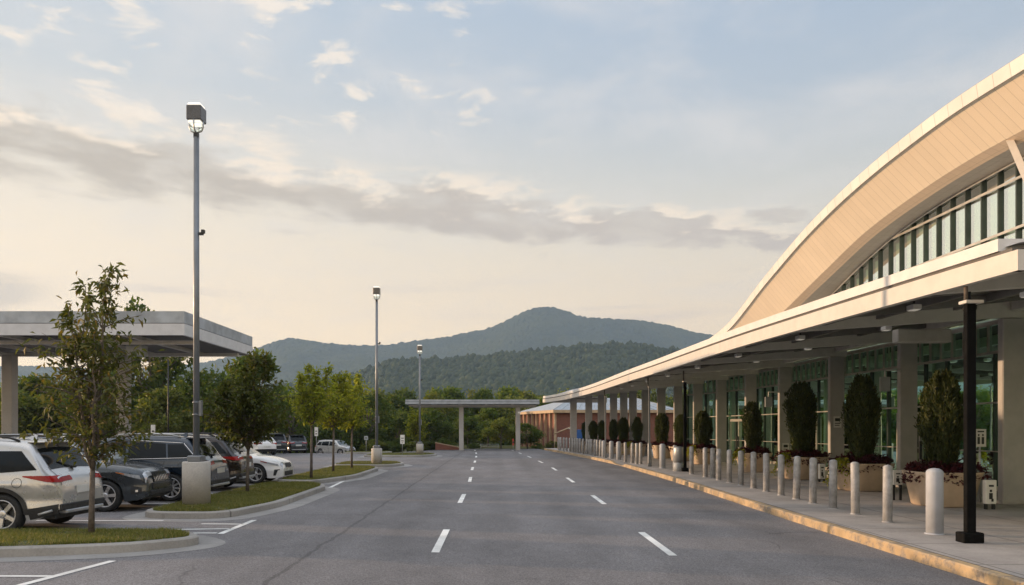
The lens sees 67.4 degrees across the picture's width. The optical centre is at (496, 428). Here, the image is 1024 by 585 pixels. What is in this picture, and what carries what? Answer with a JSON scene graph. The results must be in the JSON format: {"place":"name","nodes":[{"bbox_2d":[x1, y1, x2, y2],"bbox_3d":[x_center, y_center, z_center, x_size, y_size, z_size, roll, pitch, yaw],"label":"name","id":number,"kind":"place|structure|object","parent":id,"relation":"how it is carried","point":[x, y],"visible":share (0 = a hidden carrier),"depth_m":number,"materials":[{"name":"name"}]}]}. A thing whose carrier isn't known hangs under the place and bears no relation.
{"place":"outdoors","nodes":[
{"label":"outdoors","id":0,"kind":"place"},
{"bbox_2d":[0,306,712,391],"bbox_3d":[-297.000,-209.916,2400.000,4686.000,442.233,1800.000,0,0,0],"label":"mountain","id":1,"kind":"structure","parent":0,"point":[539,327],"depth_m":2562.83,"materials":[{"name":"green plant"}]},
{"bbox_2d":[0,449,987,584],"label":"road","id":2,"kind":"structure","parent":0,"point":[515,517],"depth_m":13.21,"materials":[{"name":"grey asphalt"}]},
{"bbox_2d":[0,435,104,529],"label":"parked suv","id":3,"kind":"object","parent":2,"relation":"on","point":[38,481],"visible":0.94,"depth_m":13.92,"materials":[{"name":"silver paint"}]},
{"bbox_2d":[0,433,172,511],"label":"parked suv","id":4,"kind":"object","parent":2,"relation":"on","point":[134,482],"visible":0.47,"depth_m":17.72,"materials":[{"name":"paint"}]},
{"bbox_2d":[0,529,198,556],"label":"island kerb","id":5,"kind":"structure","parent":2,"relation":"on","point":[191,539],"depth_m":11.64,"materials":[{"name":"concrete"}]},
{"bbox_2d":[0,526,189,545],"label":"island turf","id":6,"kind":"structure","parent":5,"relation":"on","point":[25,542],"depth_m":11.96,"materials":[{"name":"plant"}]},
{"bbox_2d":[11,262,170,533],"bbox_3d":[-6.768,-0.544,12.850,2.169,4.590,2.240,0,0,10],"label":"young tree","id":7,"kind":"object","parent":6,"relation":"on","point":[91,421],"visible":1,"depth_m":12.69,"materials":[{"name":"green plant"}]},
{"bbox_2d":[0,535,224,561],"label":"gutter","id":8,"kind":"object","parent":2,"relation":"on","point":[205,542],"visible":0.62,"depth_m":11.59,"materials":[{"name":"concrete"}]},
{"bbox_2d":[0,311,252,435],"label":"car park canopy","id":9,"kind":"object","parent":2,"relation":"on","point":[170,333],"visible":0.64,"depth_m":29.61,"materials":[{"name":"grey metal"}]},
{"bbox_2d":[102,433,229,501],"bbox_3d":[-9.863,1.000,20.995,4.715,1.800,2.205,0,0,0],"label":"parked suv","id":10,"kind":"object","parent":2,"relation":"on","point":[170,452],"visible":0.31,"depth_m":20.23,"materials":[{"name":"black paint"}]},
{"bbox_2d":[0,453,343,584],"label":"parking line","id":11,"kind":"object","parent":2,"relation":"on","point":[106,562],"visible":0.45,"depth_m":10.74,"materials":[{"name":"paint"}]},
{"bbox_2d":[174,432,254,489],"bbox_3d":[-10.212,1.000,24.345,4.715,1.800,2.205,0,0,-1],"label":"parked suv","id":12,"kind":"object","parent":2,"relation":"on","point":[235,457],"visible":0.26,"depth_m":23.70,"materials":[{"name":"red paint"}]},
{"bbox_2d":[123,486,339,521],"bbox_3d":[-6.453,1.894,20.704,3.294,0.004,9.997,0,0,0],"label":"gutter","id":13,"kind":"object","parent":2,"relation":"on","point":[292,505],"visible":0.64,"depth_m":17.23,"materials":[{"name":"concrete"}]},
{"bbox_2d":[145,484,324,518],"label":"island kerb","id":14,"kind":"structure","parent":2,"relation":"on","point":[151,513],"depth_m":16.57,"materials":[{"name":"concrete"}]},
{"bbox_2d":[153,480,319,510],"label":"island turf","id":15,"kind":"structure","parent":14,"relation":"on","point":[243,500],"depth_m":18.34,"materials":[{"name":"plant"}]},
{"bbox_2d":[182,102,210,504],"bbox_3d":[-6.940,-2.870,17.750,0.620,9.240,0.620,0,0,0],"label":"lamp post","id":16,"kind":"object","parent":15,"relation":"on","point":[196,477],"visible":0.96,"depth_m":17.69,"materials":[{"name":"metal"}]},
{"bbox_2d":[175,347,300,491],"bbox_3d":[-6.970,-0.266,21.239,3.206,4.034,2.792,0,0,0],"label":"young tree","id":17,"kind":"object","parent":15,"relation":"on","point":[256,418],"visible":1,"depth_m":20.91,"materials":[{"name":"green plant"}]},
{"bbox_2d":[251,437,276,454],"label":"parked car","id":18,"kind":"object","parent":2,"relation":"on","point":[266,446],"visible":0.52,"depth_m":57.16,"materials":[{"name":"white paint"}]},
{"bbox_2d":[241,444,292,483],"bbox_3d":[-9.750,1.156,27.505,4.650,1.489,2.109,0,0,0],"label":"parked car","id":19,"kind":"object","parent":2,"relation":"on","point":[269,467],"visible":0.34,"depth_m":26.74,"materials":[{"name":"white paint"}]},
{"bbox_2d":[278,434,306,452],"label":"parked suv","id":20,"kind":"object","parent":2,"relation":"on","point":[296,443],"visible":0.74,"depth_m":68.64,"materials":[{"name":"black paint"}]},
{"bbox_2d":[277,467,377,483],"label":"island kerb","id":21,"kind":"structure","parent":2,"relation":"on","point":[348,477],"depth_m":28.14,"materials":[{"name":"concrete"}]},
{"bbox_2d":[282,464,374,479],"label":"island turf","id":22,"kind":"structure","parent":21,"relation":"on","point":[329,473],"depth_m":29.55,"materials":[{"name":"plant"}]},
{"bbox_2d":[274,362,342,477],"bbox_3d":[-6.538,-0.338,27.021,2.472,4.177,2.234,0,0,0],"label":"young tree","id":23,"kind":"object","parent":22,"relation":"on","point":[312,413],"visible":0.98,"depth_m":26.83,"materials":[{"name":"green plant"}]},
{"bbox_2d":[313,370,360,471],"bbox_3d":[-6.662,-0.335,31.176,2.459,4.170,2.447,0,0,0],"label":"young tree","id":24,"kind":"object","parent":22,"relation":"on","point":[334,421],"visible":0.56,"depth_m":31.06,"materials":[{"name":"green plant"}]},
{"bbox_2d":[331,370,375,467],"bbox_3d":[-6.499,-0.450,33.926,2.194,4.401,2.580,0,0,0],"label":"young tree","id":25,"kind":"object","parent":22,"relation":"on","point":[356,424],"visible":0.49,"depth_m":33.94,"materials":[{"name":"green plant"}]},
{"bbox_2d":[314,439,355,452],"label":"parked suv","id":26,"kind":"object","parent":2,"relation":"on","point":[324,445],"visible":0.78,"depth_m":85.85,"materials":[{"name":"silver paint"}]},
{"bbox_2d":[335,462,403,466],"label":"island kerb","id":27,"kind":"structure","parent":2,"relation":"on","point":[390,465],"depth_m":37.96,"materials":[{"name":"concrete"}]},
{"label":"island turf","id":28,"kind":"structure","parent":27,"relation":"on","visible":0},
{"bbox_2d":[371,286,381,462],"bbox_3d":[-6.060,-2.715,38.800,0.540,8.930,0.540,0,0,0],"label":"lamp post","id":29,"kind":"object","parent":28,"relation":"on","point":[376,453],"visible":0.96,"depth_m":38.74,"materials":[{"name":"metal"}]},
{"bbox_2d":[364,454,436,456],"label":"island kerb","id":30,"kind":"structure","parent":2,"relation":"on","point":[428,455],"depth_m":51.51,"materials":[{"name":"concrete"}]},
{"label":"island turf","id":31,"kind":"structure","parent":30,"relation":"on","visible":0},
{"bbox_2d":[403,406,432,443],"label":"young tree","id":32,"kind":"object","parent":31,"relation":"on","point":[413,428],"visible":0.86,"depth_m":55.03,"materials":[{"name":"green plant"}]},
{"bbox_2d":[416,345,422,453],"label":"lamp post","id":33,"kind":"object","parent":31,"relation":"on","point":[419,447],"visible":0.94,"depth_m":53.74,"materials":[{"name":"metal"}]},
{"bbox_2d":[405,400,538,449],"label":"canopy","id":34,"kind":"object","parent":2,"relation":"on","point":[461,405],"visible":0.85,"depth_m":68.40,"materials":[{"name":"beige concrete"}]},
{"bbox_2d":[432,450,676,555],"bbox_3d":[0.638,1.894,36.705,4.330,0.001,66.268,0,0,-1],"label":"lane marking","id":35,"kind":"object","parent":2,"relation":"on","point":[440,541],"visible":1,"depth_m":13.41,"materials":[{"name":"paint"}]},
{"bbox_2d":[544,448,1023,584],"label":"kerb","id":36,"kind":"structure","parent":2,"relation":"on","point":[969,570],"depth_m":12.62,"materials":[{"name":"yellow concrete"}]},
{"bbox_2d":[0,0,1023,367],"label":"sky","id":37,"kind":"structure","parent":0,"point":[478,164],"materials":[{"name":"blue"}]},
{"bbox_2d":[379,344,666,395],"bbox_3d":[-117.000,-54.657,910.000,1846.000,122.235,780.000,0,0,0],"label":"wooded hill","id":38,"kind":"structure","parent":0,"point":[562,379],"depth_m":890.73,"materials":[{"name":"green plant"}]},
{"bbox_2d":[259,340,705,399],"bbox_3d":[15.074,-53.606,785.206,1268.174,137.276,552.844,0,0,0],"label":"forest","id":39,"kind":"object","parent":38,"relation":"on","point":[501,364],"visible":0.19,"depth_m":933.16,"materials":[{"name":"green plant"}]},
{"bbox_2d":[291,440,1023,578],"bbox_3d":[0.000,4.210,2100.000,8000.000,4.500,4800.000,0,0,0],"label":"ground","id":40,"kind":"structure","parent":0,"point":[508,447],"depth_m":77.33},
{"bbox_2d":[0,388,47,433],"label":"broadleaf tree","id":41,"kind":"object","parent":40,"relation":"on","point":[28,405],"visible":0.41,"depth_m":62.70,"materials":[{"name":"green plant"}]},
{"bbox_2d":[18,371,73,435],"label":"broadleaf tree","id":42,"kind":"object","parent":40,"relation":"on","point":[33,378],"visible":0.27,"depth_m":65.01,"materials":[{"name":"green plant"}]},
{"bbox_2d":[54,369,137,435],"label":"broadleaf tree","id":43,"kind":"object","parent":40,"relation":"on","point":[132,400],"visible":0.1,"depth_m":62.32,"materials":[{"name":"green plant"}]},
{"bbox_2d":[105,296,192,432],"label":"broadleaf tree","id":44,"kind":"object","parent":40,"relation":"on","point":[159,380],"visible":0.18,"depth_m":69.17,"materials":[{"name":"green plant"}]},
{"bbox_2d":[131,385,208,432],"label":"broadleaf tree","id":45,"kind":"object","parent":40,"relation":"on","point":[181,422],"visible":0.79,"depth_m":59.24,"materials":[{"name":"green plant"}]},
{"bbox_2d":[169,363,226,432],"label":"broadleaf tree","id":46,"kind":"object","parent":40,"relation":"on","point":[186,388],"visible":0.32,"depth_m":65.09,"materials":[{"name":"green plant"}]},
{"bbox_2d":[204,348,295,431],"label":"broadleaf tree","id":47,"kind":"object","parent":40,"relation":"on","point":[239,361],"visible":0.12,"depth_m":59.41,"materials":[{"name":"green plant"}]},
{"bbox_2d":[267,382,318,452],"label":"broadleaf tree","id":48,"kind":"object","parent":40,"relation":"on","point":[297,428],"visible":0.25,"depth_m":71.75,"materials":[{"name":"green plant"}]},
{"bbox_2d":[310,413,372,447],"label":"broadleaf tree","id":49,"kind":"object","parent":40,"relation":"on","point":[326,432],"visible":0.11,"depth_m":92.37,"materials":[{"name":"green plant"}]},
{"bbox_2d":[339,391,395,450],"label":"broadleaf tree","id":50,"kind":"object","parent":40,"relation":"on","point":[359,433],"visible":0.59,"depth_m":77.34,"materials":[{"name":"green plant"}]},
{"bbox_2d":[374,407,415,442],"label":"broadleaf tree","id":51,"kind":"object","parent":40,"relation":"on","point":[399,417],"visible":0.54,"depth_m":82.62,"materials":[{"name":"green plant"}]},
{"bbox_2d":[370,392,422,441],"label":"broadleaf tree","id":52,"kind":"object","parent":40,"relation":"on","point":[397,401],"visible":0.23,"depth_m":100.50,"materials":[{"name":"green plant"}]},
{"bbox_2d":[421,408,454,441],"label":"broadleaf tree","id":53,"kind":"object","parent":40,"relation":"on","point":[446,427],"visible":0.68,"depth_m":83.78,"materials":[{"name":"green plant"}]},
{"bbox_2d":[421,391,458,442],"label":"broadleaf tree","id":54,"kind":"object","parent":40,"relation":"on","point":[432,396],"visible":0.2,"depth_m":103.76,"materials":[{"name":"green plant"}]},
{"bbox_2d":[424,385,480,443],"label":"broadleaf tree","id":55,"kind":"object","parent":40,"relation":"on","point":[451,393],"visible":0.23,"depth_m":109.57,"materials":[{"name":"green plant"}]},
{"bbox_2d":[454,415,483,447],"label":"broadleaf tree","id":56,"kind":"object","parent":40,"relation":"on","point":[471,423],"visible":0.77,"depth_m":79.47,"materials":[{"name":"green plant"}]},
{"bbox_2d":[464,386,505,444],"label":"broadleaf tree","id":57,"kind":"object","parent":40,"relation":"on","point":[482,394],"visible":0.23,"depth_m":108.79,"materials":[{"name":"green plant"}]},
{"bbox_2d":[471,408,505,445],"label":"broadleaf tree","id":58,"kind":"object","parent":40,"relation":"on","point":[485,415],"visible":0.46,"depth_m":85.42,"materials":[{"name":"green plant"}]},
{"bbox_2d":[481,417,515,448],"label":"broadleaf tree","id":59,"kind":"object","parent":40,"relation":"on","point":[499,425],"visible":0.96,"depth_m":76.83,"materials":[{"name":"green plant"}]},
{"bbox_2d":[475,384,525,444],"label":"broadleaf tree","id":60,"kind":"object","parent":40,"relation":"on","point":[504,392],"visible":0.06,"depth_m":136.73,"materials":[{"name":"green plant"}]},
{"bbox_2d":[494,393,526,444],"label":"broadleaf tree","id":61,"kind":"object","parent":40,"relation":"on","point":[511,417],"visible":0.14,"depth_m":109.85,"materials":[{"name":"green plant"}]},
{"bbox_2d":[510,422,546,448],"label":"broadleaf tree","id":62,"kind":"object","parent":40,"relation":"on","point":[534,437],"visible":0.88,"depth_m":75.65,"materials":[{"name":"green plant"}]},
{"bbox_2d":[520,398,672,447],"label":"brick building","id":63,"kind":"structure","parent":40,"relation":"on","point":[550,419],"depth_m":78.55,"materials":[{"name":"brick"}]},
{"bbox_2d":[548,448,1023,577],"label":"pavement","id":64,"kind":"structure","parent":0,"point":[1001,528],"depth_m":15.54,"materials":[{"name":"concrete"}]},
{"bbox_2d":[614,443,629,454],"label":"planter","id":65,"kind":"object","parent":64,"relation":"on","point":[622,450],"visible":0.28,"depth_m":52.05,"materials":[{"name":"concrete"}]},
{"bbox_2d":[616,417,629,441],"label":"columnar shrub","id":66,"kind":"object","parent":65,"relation":"on","point":[623,429],"visible":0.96,"depth_m":52.27,"materials":[{"name":"green plant"}]},
{"bbox_2d":[652,445,670,457],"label":"planter","id":67,"kind":"object","parent":64,"relation":"on","point":[655,449],"visible":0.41,"depth_m":45.55,"materials":[{"name":"concrete"}]},
{"bbox_2d":[654,413,669,443],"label":"columnar shrub","id":68,"kind":"object","parent":67,"relation":"on","point":[661,431],"visible":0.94,"depth_m":45.79,"materials":[{"name":"green plant"}]},
{"bbox_2d":[681,371,688,471],"bbox_3d":[7.750,-0.324,31.600,0.264,4.148,0.192,0,0,0],"label":"canopy post","id":69,"kind":"object","parent":64,"relation":"on","point":[684,469],"visible":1,"depth_m":31.56,"materials":[{"name":"black metal"}]},
{"bbox_2d":[694,448,716,463],"bbox_3d":[10.300,1.356,38.400,1.190,0.784,1.190,0,0,-5],"label":"planter","id":70,"kind":"object","parent":64,"relation":"on","point":[699,457],"visible":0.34,"depth_m":37.92,"materials":[{"name":"concrete"}]},
{"bbox_2d":[692,410,713,448],"bbox_3d":[10.298,0.057,38.315,0.994,2.061,1.097,0,0,-30],"label":"columnar shrub","id":71,"kind":"object","parent":70,"relation":"on","point":[703,433],"visible":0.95,"depth_m":38.09,"materials":[{"name":"green plant"}]},
{"bbox_2d":[737,453,772,471],"bbox_3d":[10.500,1.356,31.400,1.330,0.784,1.330,0,0,0],"label":"planter","id":72,"kind":"object","parent":64,"relation":"on","point":[747,467],"visible":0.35,"depth_m":30.86,"materials":[{"name":"concrete"}]},
{"bbox_2d":[741,401,765,449],"bbox_3d":[10.463,-0.058,31.454,0.963,2.260,0.954,0,0,-22],"label":"columnar shrub","id":73,"kind":"object","parent":72,"relation":"on","point":[752,417],"visible":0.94,"depth_m":31.23,"materials":[{"name":"green plant"}]},
{"bbox_2d":[778,454,784,495],"bbox_3d":[7.506,1.210,20.264,0.198,1.080,0.198,0,0,-31],"label":"bollard","id":74,"kind":"object","parent":64,"relation":"on","point":[781,474],"visible":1,"depth_m":20.19,"materials":[{"name":"metal"}]},
{"bbox_2d":[543,239,1023,503],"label":"entrance canopy","id":75,"kind":"object","parent":64,"relation":"on","point":[907,310],"visible":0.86,"depth_m":19.90,"materials":[{"name":"beige paint"}]},
{"bbox_2d":[792,456,800,499],"bbox_3d":[7.483,1.210,19.143,0.198,1.080,0.198,1,0,43],"label":"bollard","id":76,"kind":"object","parent":64,"relation":"on","point":[796,476],"visible":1,"depth_m":19.07,"materials":[{"name":"concrete"}]},
{"bbox_2d":[777,456,828,479],"bbox_3d":[10.750,1.356,27.000,1.484,0.784,1.484,0,0,-9],"label":"planter","id":77,"kind":"object","parent":64,"relation":"on","point":[804,471],"visible":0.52,"depth_m":26.40,"materials":[{"name":"concrete"}]},
{"bbox_2d":[782,380,817,456],"bbox_3d":[10.654,-0.335,26.956,1.291,2.817,1.217,0,0,-15],"label":"columnar shrub","id":78,"kind":"object","parent":77,"relation":"on","point":[800,413],"visible":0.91,"depth_m":26.72,"materials":[{"name":"green plant"}]},
{"bbox_2d":[773,449,831,465],"bbox_3d":[10.745,0.954,26.979,1.813,0.644,1.788,0,0,-13],"label":"coleus plant","id":79,"kind":"object","parent":77,"relation":"in","point":[814,453],"visible":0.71,"depth_m":26.54,"materials":[{"name":"red plant"}]},
{"bbox_2d":[809,458,816,503],"bbox_3d":[7.441,1.210,18.060,0.198,1.080,0.198,1,0,-31],"label":"bollard","id":80,"kind":"object","parent":64,"relation":"on","point":[812,480],"visible":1,"depth_m":17.99,"materials":[{"name":"metal"}]},
{"bbox_2d":[829,460,837,508],"bbox_3d":[7.403,1.210,16.896,0.198,1.080,0.198,0,1,-40],"label":"bollard","id":81,"kind":"object","parent":64,"relation":"on","point":[832,484],"visible":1,"depth_m":16.82,"materials":[{"name":"metal"}]},
{"bbox_2d":[687,54,1023,490],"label":"terminal building","id":82,"kind":"structure","parent":64,"relation":"on","point":[946,179],"depth_m":24.86,"materials":[{"name":"metal"}]},
{"bbox_2d":[687,381,704,443],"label":"storefront window","id":83,"kind":"structure","parent":82,"relation":"in","point":[690,386],"depth_m":48.69,"materials":[{"name":"green glass"}]},
{"bbox_2d":[705,380,715,457],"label":"storefront window","id":84,"kind":"structure","parent":82,"relation":"in","point":[710,395],"depth_m":46.12,"materials":[{"name":"green glass"}]},
{"bbox_2d":[727,375,744,459],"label":"storefront window","id":85,"kind":"structure","parent":82,"relation":"in","point":[736,383],"depth_m":43.12,"materials":[{"name":"green glass"}]},
{"bbox_2d":[757,368,777,463],"bbox_3d":[13.900,-0.665,38.650,0.272,4.830,4.107,0,0,-1],"label":"storefront window","id":86,"kind":"structure","parent":82,"relation":"in","point":[767,379],"depth_m":39.07,"materials":[{"name":"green glass"}]},
{"bbox_2d":[792,357,827,469],"bbox_3d":[14.018,-0.665,34.500,0.135,4.830,4.200,0,0,-1],"label":"storefront window","id":87,"kind":"structure","parent":82,"relation":"in","point":[814,371],"depth_m":33.39,"materials":[{"name":"green glass"}]},
{"bbox_2d":[844,343,887,456],"bbox_3d":[14.068,-0.665,30.000,0.135,4.830,4.800,0,0,-1],"label":"storefront window","id":88,"kind":"structure","parent":82,"relation":"in","point":[873,361],"depth_m":28.64,"materials":[{"name":"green glass"}]},
{"bbox_2d":[891,237,898,274],"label":"clerestory window","id":89,"kind":"structure","parent":82,"relation":"in","point":[894,243],"depth_m":27.05,"materials":[{"name":"clear glass"}]},
{"bbox_2d":[902,226,910,270],"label":"clerestory window","id":90,"kind":"structure","parent":82,"relation":"in","point":[906,238],"depth_m":26.33,"materials":[{"name":"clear glass"}]},
{"bbox_2d":[914,218,922,265],"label":"clerestory window","id":91,"kind":"structure","parent":82,"relation":"in","point":[918,232],"depth_m":25.58,"materials":[{"name":"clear glass"}]},
{"bbox_2d":[887,327,962,469],"bbox_3d":[14.150,-0.665,25.300,0.173,4.830,4.602,0,0,-1],"label":"storefront window","id":92,"kind":"structure","parent":82,"relation":"in","point":[930,356],"depth_m":25.34,"materials":[{"name":"green glass"}]},
{"bbox_2d":[927,209,935,260],"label":"clerestory window","id":93,"kind":"structure","parent":82,"relation":"in","point":[931,226],"depth_m":24.81,"materials":[{"name":"clear glass"}]},
{"bbox_2d":[940,201,949,255],"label":"clerestory window","id":94,"kind":"structure","parent":82,"relation":"in","point":[945,219],"depth_m":24.04,"materials":[{"name":"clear glass"}]},
{"bbox_2d":[954,192,964,252],"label":"clerestory window","id":95,"kind":"structure","parent":82,"relation":"in","point":[959,213],"depth_m":23.31,"materials":[{"name":"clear glass"}]},
{"bbox_2d":[969,184,979,247],"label":"clerestory window","id":96,"kind":"structure","parent":82,"relation":"in","point":[974,206],"depth_m":22.58,"materials":[{"name":"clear glass"}]},
{"bbox_2d":[976,319,997,490],"bbox_3d":[14.080,-0.665,20.500,0.312,4.830,5.008,0,0,1],"label":"storefront window","id":97,"kind":"structure","parent":82,"relation":"in","point":[986,332],"depth_m":22.11,"materials":[{"name":"green glass"}]},
{"bbox_2d":[984,174,996,242],"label":"clerestory window","id":98,"kind":"structure","parent":82,"relation":"in","point":[990,200],"depth_m":21.85,"materials":[{"name":"clear glass"}]},
{"bbox_2d":[1001,165,1014,238],"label":"clerestory window","id":99,"kind":"structure","parent":82,"relation":"in","point":[1007,191],"depth_m":21.08,"materials":[{"name":"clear glass"}]},
{"bbox_2d":[850,462,860,514],"bbox_3d":[7.367,1.210,15.781,0.198,1.080,0.198,-1,0,39],"label":"bollard","id":100,"kind":"object","parent":64,"relation":"on","point":[855,488],"visible":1,"depth_m":15.71,"materials":[{"name":"metal"}]},
{"bbox_2d":[837,463,894,491],"bbox_3d":[10.450,1.356,22.000,1.484,0.784,1.484,0,0,-5],"label":"planter","id":101,"kind":"object","parent":64,"relation":"on","point":[871,480],"visible":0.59,"depth_m":21.40,"materials":[{"name":"concrete"}]},
{"bbox_2d":[826,451,893,472],"bbox_3d":[10.430,0.954,21.991,1.813,0.644,1.788,0,0,38],"label":"coleus plant","id":102,"kind":"object","parent":101,"relation":"in","point":[879,459],"visible":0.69,"depth_m":21.60,"materials":[{"name":"red plant"}]},
{"bbox_2d":[839,373,882,463],"bbox_3d":[10.426,-0.280,21.972,1.192,2.703,1.080,0,0,-7],"label":"columnar shrub","id":103,"kind":"object","parent":101,"relation":"on","point":[862,404],"visible":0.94,"depth_m":21.76,"materials":[{"name":"green plant"}]},
{"bbox_2d":[882,465,892,522],"bbox_3d":[7.341,1.210,14.418,0.198,1.080,0.198,0,0,4],"label":"bollard","id":104,"kind":"object","parent":64,"relation":"on","point":[887,493],"visible":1,"depth_m":14.35,"materials":[{"name":"metal"}]},
{"bbox_2d":[924,468,944,534],"bbox_3d":[7.300,1.200,12.800,0.312,1.100,0.312,0,0,0],"label":"bollard","id":105,"kind":"object","parent":64,"relation":"on","point":[934,501],"visible":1,"depth_m":12.70,"materials":[{"name":"silver metal"}]},
{"bbox_2d":[901,470,984,507],"bbox_3d":[10.200,1.356,17.600,1.428,0.784,1.428,0,0,0],"label":"planter","id":106,"kind":"object","parent":64,"relation":"on","point":[953,495],"visible":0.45,"depth_m":17.06,"materials":[{"name":"concrete"}]},
{"bbox_2d":[913,368,962,467],"bbox_3d":[10.225,-0.170,17.590,1.127,2.486,1.225,0,0,0],"label":"columnar shrub","id":107,"kind":"object","parent":106,"relation":"on","point":[942,435],"visible":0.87,"depth_m":17.38,"materials":[{"name":"green plant"}]},
{"bbox_2d":[901,458,992,485],"bbox_3d":[10.181,0.954,17.609,1.721,0.644,1.744,0,0,0],"label":"coleus plant","id":108,"kind":"object","parent":106,"relation":"in","point":[918,466],"visible":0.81,"depth_m":17.26,"materials":[{"name":"red plant"}]},
{"bbox_2d":[955,286,983,542],"bbox_3d":[7.300,-0.324,11.850,0.317,4.148,0.230,0,0,0],"label":"canopy post","id":109,"kind":"object","parent":64,"relation":"on","point":[969,533],"visible":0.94,"depth_m":11.80,"materials":[{"name":"black metal"}]},
{"bbox_2d":[976,429,985,502],"bbox_3d":[11.450,0.875,18.192,0.260,1.750,0.061,0,0,0],"label":"post sign","id":110,"kind":"object","parent":64,"relation":"on","point":[980,438],"visible":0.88,"depth_m":18.16,"materials":[{"name":"white metal"}]},
{"bbox_2d":[983,480,996,508],"bbox_3d":[10.750,1.430,16.747,0.240,0.640,0.125,0,0,0],"label":"sign stand","id":111,"kind":"object","parent":64,"relation":"on","point":[989,491],"visible":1,"depth_m":16.69,"materials":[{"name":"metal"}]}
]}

